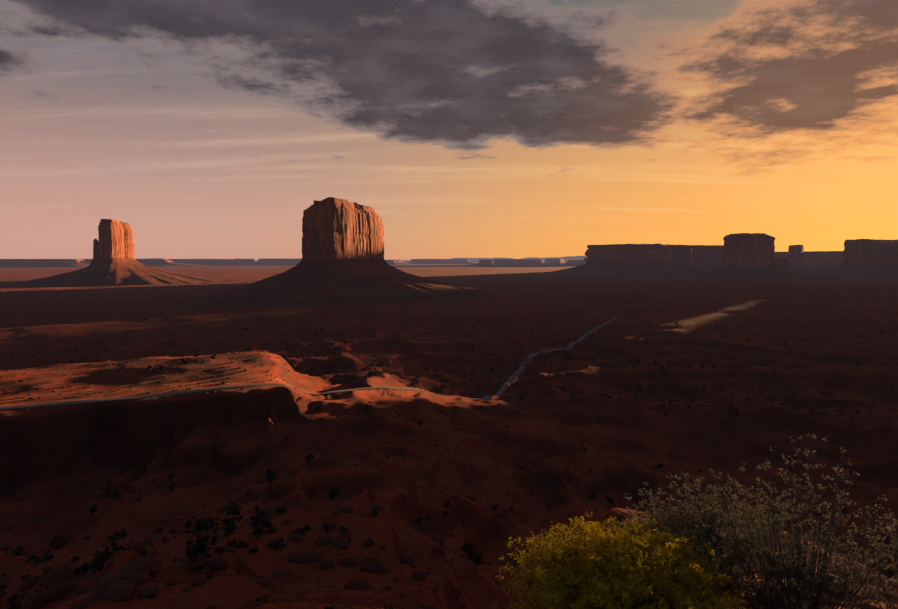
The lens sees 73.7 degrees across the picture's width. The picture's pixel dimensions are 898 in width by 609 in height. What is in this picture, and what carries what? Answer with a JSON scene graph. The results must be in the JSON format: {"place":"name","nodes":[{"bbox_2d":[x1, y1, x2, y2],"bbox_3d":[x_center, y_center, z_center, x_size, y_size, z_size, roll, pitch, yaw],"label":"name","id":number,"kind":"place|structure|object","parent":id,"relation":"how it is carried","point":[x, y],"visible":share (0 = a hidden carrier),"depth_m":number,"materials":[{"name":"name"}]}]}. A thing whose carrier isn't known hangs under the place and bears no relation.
{"place":"outdoors","nodes":[
{"label":"outdoors","id":0,"kind":"place"},
{"bbox_2d":[144,258,410,261],"bbox_3d":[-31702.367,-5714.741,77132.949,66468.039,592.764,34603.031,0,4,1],"label":"mesas","id":1,"kind":"structure","parent":0,"point":[257,260],"depth_m":82191.42,"materials":[{"name":"brown stone"}]},
{"bbox_2d":[0,298,859,409],"bbox_3d":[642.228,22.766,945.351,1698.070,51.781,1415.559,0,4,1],"label":"dirt road","id":2,"kind":"structure","parent":0,"point":[511,379],"depth_m":348.08,"materials":[{"name":"brown soil"}]},
{"bbox_2d":[0,262,897,608],"bbox_3d":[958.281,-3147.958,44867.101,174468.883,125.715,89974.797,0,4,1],"label":"ground","id":3,"kind":"structure","parent":0,"point":[826,376],"depth_m":338.33,"materials":[{"name":"brown soil"}]},
{"bbox_2d":[0,259,89,267],"bbox_3d":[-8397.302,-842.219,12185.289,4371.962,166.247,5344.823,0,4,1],"label":"mesa","id":4,"kind":"structure","parent":3,"relation":"on","point":[10,263],"depth_m":10816.06,"materials":[{"name":"brown stone"}]},
{"bbox_2d":[17,219,220,286],"bbox_3d":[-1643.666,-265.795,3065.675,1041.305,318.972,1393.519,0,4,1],"label":"butte","id":5,"kind":"object","parent":3,"relation":"on","point":[116,263],"visible":0.98,"depth_m":2841.92,"materials":[{"name":"brown stone"}]},
{"bbox_2d":[90,239,98,264],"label":"rock spire","id":6,"kind":"structure","parent":5,"relation":"attached to","point":[95,251],"depth_m":2922.37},
{"bbox_2d":[82,259,209,266],"bbox_3d":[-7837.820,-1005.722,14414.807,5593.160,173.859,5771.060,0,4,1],"label":"mesa","id":7,"kind":"structure","parent":3,"relation":"on","point":[158,262],"depth_m":13057.94,"materials":[{"name":"brown stone"}]},
{"bbox_2d":[0,351,295,451],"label":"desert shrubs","id":8,"kind":"object","parent":3,"relation":"on","point":[227,377],"visible":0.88,"depth_m":325.46,"materials":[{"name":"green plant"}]},
{"bbox_2d":[169,259,248,264],"bbox_3d":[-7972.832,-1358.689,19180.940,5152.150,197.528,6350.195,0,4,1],"label":"mesa","id":9,"kind":"structure","parent":3,"relation":"on","point":[210,261],"depth_m":17486.01,"materials":[{"name":"brown stone"}]},
{"bbox_2d":[4,499,462,608],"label":"grass tufts","id":10,"kind":"object","parent":3,"relation":"on","point":[281,589],"visible":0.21,"depth_m":41.58,"materials":[{"name":"brown plant"}]},
{"bbox_2d":[234,259,254,264],"bbox_3d":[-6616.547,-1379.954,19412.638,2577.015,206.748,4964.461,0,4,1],"label":"mesa","id":11,"kind":"structure","parent":3,"relation":"on","point":[247,261],"depth_m":18184.36,"materials":[{"name":"stone"}]},
{"bbox_2d":[148,571,402,608],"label":"grass tufts","id":12,"kind":"object","parent":3,"relation":"on","point":[150,596],"visible":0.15,"depth_m":36.49,"materials":[{"name":"green plant"}]},
{"bbox_2d":[250,258,301,264],"bbox_3d":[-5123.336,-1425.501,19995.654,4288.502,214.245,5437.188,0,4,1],"label":"mesa","id":13,"kind":"structure","parent":3,"relation":"on","point":[275,261],"depth_m":18218.22,"materials":[{"name":"stone"}]},
{"bbox_2d":[189,197,494,306],"bbox_3d":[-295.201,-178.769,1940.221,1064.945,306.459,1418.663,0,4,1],"label":"butte","id":14,"kind":"object","parent":3,"relation":"on","point":[342,262],"visible":0.96,"depth_m":1738.10,"materials":[{"name":"brown stone"}]},
{"bbox_2d":[385,260,418,264],"bbox_3d":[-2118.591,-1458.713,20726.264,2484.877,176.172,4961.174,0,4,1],"label":"mesa","id":15,"kind":"structure","parent":3,"relation":"on","point":[395,262],"depth_m":19039.67,"materials":[{"name":"stone"}]},
{"bbox_2d":[0,362,876,608],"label":"boulders","id":16,"kind":"object","parent":3,"relation":"on","point":[125,581],"visible":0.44,"depth_m":58.76,"materials":[{"name":"brown stone"}]},
{"bbox_2d":[407,259,478,263],"bbox_3d":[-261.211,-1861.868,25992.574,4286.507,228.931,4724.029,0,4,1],"label":"mesa","id":17,"kind":"structure","parent":3,"relation":"on","point":[439,261],"depth_m":24839.06,"materials":[{"name":"stone"}]},
{"bbox_2d":[7,318,883,592],"bbox_3d":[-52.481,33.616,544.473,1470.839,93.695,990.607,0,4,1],"label":"shrubs","id":18,"kind":"object","parent":3,"relation":"on","point":[194,551],"visible":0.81,"depth_m":94.80,"materials":[{"name":"green plant"}]},
{"bbox_2d":[0,356,897,608],"bbox_3d":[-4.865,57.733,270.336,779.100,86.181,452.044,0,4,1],"label":"sage","id":19,"kind":"object","parent":3,"relation":"on","point":[85,566],"visible":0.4,"depth_m":90.69,"materials":[{"name":"green plant"}]},
{"bbox_2d":[0,289,897,425],"bbox_3d":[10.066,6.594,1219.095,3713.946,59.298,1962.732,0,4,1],"label":"shrubs","id":20,"kind":"object","parent":3,"relation":"on","point":[670,402],"visible":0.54,"depth_m":661.48,"materials":[{"name":"green plant"}]},
{"bbox_2d":[0,354,897,600],"bbox_3d":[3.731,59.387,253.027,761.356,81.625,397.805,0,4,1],"label":"shrubs","id":21,"kind":"object","parent":3,"relation":"on","point":[149,544],"visible":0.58,"depth_m":157.29,"materials":[{"name":"green plant"}]},
{"bbox_2d":[450,260,511,265],"bbox_3d":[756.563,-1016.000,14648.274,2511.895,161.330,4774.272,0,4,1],"label":"mesa","id":22,"kind":"structure","parent":3,"relation":"on","point":[485,262],"depth_m":13363.38,"materials":[{"name":"brown stone"}]},
{"bbox_2d":[470,259,568,265],"bbox_3d":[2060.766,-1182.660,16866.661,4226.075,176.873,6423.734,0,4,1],"label":"mesa","id":23,"kind":"structure","parent":3,"relation":"on","point":[526,262],"depth_m":15267.56,"materials":[{"name":"brown stone"}]},
{"bbox_2d":[544,259,565,263],"bbox_3d":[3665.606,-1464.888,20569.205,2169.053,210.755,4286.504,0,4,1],"label":"mesa","id":24,"kind":"structure","parent":3,"relation":"on","point":[558,261],"depth_m":19190.75,"materials":[{"name":"stone"}]},
{"bbox_2d":[561,260,585,265],"bbox_3d":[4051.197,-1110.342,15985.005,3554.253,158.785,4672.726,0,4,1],"label":"mesa","id":25,"kind":"structure","parent":3,"relation":"on","point":[574,262],"depth_m":14977.03,"materials":[{"name":"brown stone"}]},
{"bbox_2d":[491,511,750,608],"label":"shrub","id":26,"kind":"object","parent":3,"relation":"on","point":[597,567],"visible":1,"depth_m":2.86,"materials":[{"name":"plant"}]},
{"bbox_2d":[545,244,723,274],"bbox_3d":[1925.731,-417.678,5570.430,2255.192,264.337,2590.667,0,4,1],"label":"mesa","id":27,"kind":"structure","parent":3,"relation":"on","point":[633,259],"depth_m":4905.06,"materials":[{"name":"brown stone"}]},
{"bbox_2d":[661,247,700,274],"bbox_3d":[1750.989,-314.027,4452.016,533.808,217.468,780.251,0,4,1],"label":"butte","id":28,"kind":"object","parent":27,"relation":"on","point":[685,263],"depth_m":4334.52,"materials":[{"name":"brown stone"}]},
{"bbox_2d":[614,468,812,601],"bbox_3d":[1.484,1.288,3.458,1.094,0.640,1.053,0,4,1],"label":"grey brush","id":29,"kind":"object","parent":3,"relation":"on","point":[700,531],"visible":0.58,"depth_m":3.45,"materials":[{"name":"plant"}]},
{"bbox_2d":[662,233,843,279],"bbox_3d":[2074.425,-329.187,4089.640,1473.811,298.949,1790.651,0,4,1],"label":"butte","id":30,"kind":"object","parent":3,"relation":"on","point":[748,256],"visible":0.94,"depth_m":3814.30,"materials":[{"name":"brown stone"}]},
{"bbox_2d":[703,433,897,608],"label":"grey brush","id":31,"kind":"object","parent":3,"relation":"on","point":[801,585],"visible":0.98,"depth_m":2.77,"materials":[{"name":"grey plant"}]},
{"bbox_2d":[788,245,817,271],"bbox_3d":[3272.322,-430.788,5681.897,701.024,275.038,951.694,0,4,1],"label":"butte","id":32,"kind":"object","parent":3,"relation":"on","point":[795,258],"depth_m":5502.43,"materials":[{"name":"brown stone"}]},
{"bbox_2d":[774,251,842,269],"bbox_3d":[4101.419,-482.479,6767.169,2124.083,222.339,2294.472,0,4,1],"label":"mesa","id":33,"kind":"structure","parent":3,"relation":"on","point":[819,260],"depth_m":6126.72,"materials":[{"name":"brown stone"}]},
{"bbox_2d":[808,239,876,274],"bbox_3d":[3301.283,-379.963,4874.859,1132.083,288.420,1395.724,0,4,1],"label":"butte","id":34,"kind":"object","parent":3,"relation":"on","point":[856,253],"visible":0.5,"depth_m":4550.54,"materials":[{"name":"brown stone"}]},
{"bbox_2d":[825,243,897,276],"bbox_3d":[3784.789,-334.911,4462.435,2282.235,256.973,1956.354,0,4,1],"label":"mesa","id":35,"kind":"structure","parent":3,"relation":"on","point":[884,261],"depth_m":4196.26,"materials":[{"name":"brown stone"}]},
{"bbox_2d":[876,239,897,242],"bbox_3d":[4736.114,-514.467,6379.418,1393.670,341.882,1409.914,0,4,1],"label":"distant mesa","id":36,"kind":"structure","parent":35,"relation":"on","point":[886,241],"depth_m":6090.54,"materials":[{"name":"brown stone"}]},
{"bbox_2d":[827,509,897,608],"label":"grey brush","id":37,"kind":"object","parent":3,"relation":"on","point":[889,600],"visible":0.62,"depth_m":2.81,"materials":[{"name":"grey plant"}]},
{"bbox_2d":[0,0,897,259],"label":"sky","id":38,"kind":"structure","parent":0,"point":[515,129],"materials":[{"name":"orange"}]},
{"bbox_2d":[451,256,586,262],"bbox_3d":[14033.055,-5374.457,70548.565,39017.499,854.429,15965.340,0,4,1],"label":"mesa","id":39,"kind":"structure","parent":0,"point":[567,258],"depth_m":72711.77,"materials":[{"name":"stone"}]}
]}

